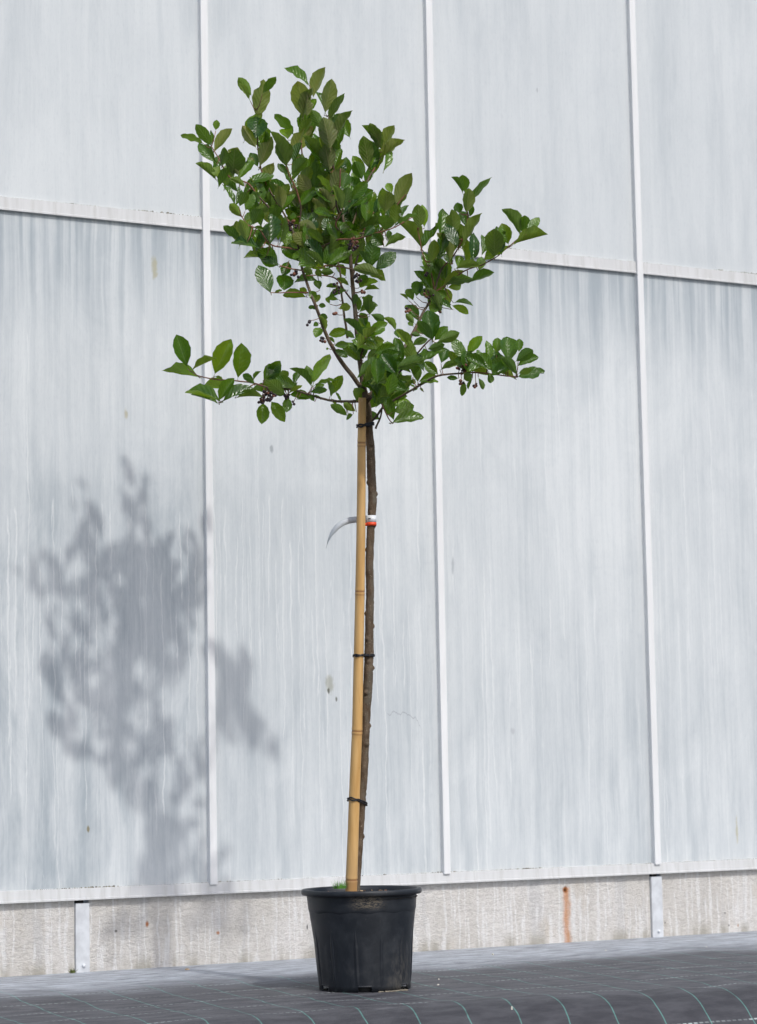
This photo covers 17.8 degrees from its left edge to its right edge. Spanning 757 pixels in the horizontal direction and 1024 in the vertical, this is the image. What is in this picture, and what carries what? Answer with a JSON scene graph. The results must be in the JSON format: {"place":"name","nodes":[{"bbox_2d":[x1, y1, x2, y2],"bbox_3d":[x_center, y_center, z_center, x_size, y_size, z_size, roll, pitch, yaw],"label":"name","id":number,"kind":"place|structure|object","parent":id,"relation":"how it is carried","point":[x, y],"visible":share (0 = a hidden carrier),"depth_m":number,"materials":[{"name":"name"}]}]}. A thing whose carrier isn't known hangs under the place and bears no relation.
{"place":"outdoors","nodes":[
{"label":"outdoors","id":0,"kind":"place"},
{"bbox_2d":[0,931,756,1023],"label":"ground","id":1,"kind":"structure","parent":0,"point":[687,979],"depth_m":5.93,"materials":[{"name":"fabric"}]},
{"bbox_2d":[301,885,421,992],"bbox_3d":[-0.040,1.061,6.013,0.300,0.248,0.300,2,-7,-29],"label":"plant pot","id":2,"kind":"object","parent":1,"relation":"on","point":[363,939],"visible":0.98,"depth_m":5.91,"materials":[{"name":"black plastic"}]},
{"bbox_2d":[332,879,347,888],"bbox_3d":[-0.096,0.913,5.950,0.055,0.028,0.048,2,-7,-29],"label":"grass tuft","id":3,"kind":"object","parent":2,"relation":"on","point":[341,885],"visible":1,"depth_m":5.94,"materials":[{"name":"green plant"}]},
{"bbox_2d":[162,65,547,890],"bbox_3d":[-0.029,-0.113,5.935,0.905,2.105,0.660,1,-6,-15],"label":"young chokeberry tree","id":4,"kind":"object","parent":2,"relation":"in","point":[330,205],"visible":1,"depth_m":6.00,"materials":[{"name":"green plant"}]},
{"bbox_2d":[326,515,376,546],"bbox_3d":[-0.069,0.048,5.994,0.128,0.080,0.024,-2,-6,6],"label":"plant label","id":5,"kind":"object","parent":4,"relation":"attached to","point":[370,519],"visible":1,"depth_m":6.00,"materials":[{"name":"white plastic"}]},
{"bbox_2d":[347,797,367,805],"bbox_3d":[-0.053,0.717,5.982,0.034,0.026,0.060,-6,-8,38],"label":"rubber tie","id":6,"kind":"object","parent":4,"relation":"attached to","point":[365,803],"visible":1,"depth_m":5.96,"materials":[{"name":"black rubber"}]},
{"bbox_2d":[352,654,374,656],"bbox_3d":[-0.036,0.355,5.982,0.063,0.009,0.031,4,-8,-38],"label":"rubber tie","id":7,"kind":"object","parent":4,"relation":"attached to","point":[364,655],"visible":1,"depth_m":5.97,"materials":[{"name":"black rubber"}]},
{"bbox_2d":[356,422,374,427],"bbox_3d":[-0.032,-0.216,5.981,0.054,0.020,0.029,5,-8,-44],"label":"rubber tie","id":8,"kind":"object","parent":4,"relation":"attached to","point":[368,424],"visible":1,"depth_m":5.97,"materials":[{"name":"black rubber"}]},
{"bbox_2d":[345,398,365,890],"bbox_3d":[-0.051,0.334,5.976,0.032,1.225,0.162,2,-7,-24],"label":"bamboo cane","id":9,"kind":"object","parent":2,"relation":"in","point":[351,877],"visible":1,"depth_m":5.96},
{"bbox_2d":[0,0,756,976],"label":"greenhouse","id":10,"kind":"object","parent":1,"relation":"on","point":[564,724],"visible":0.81,"depth_m":7.25,"materials":[{"name":"white glass"}]}
]}

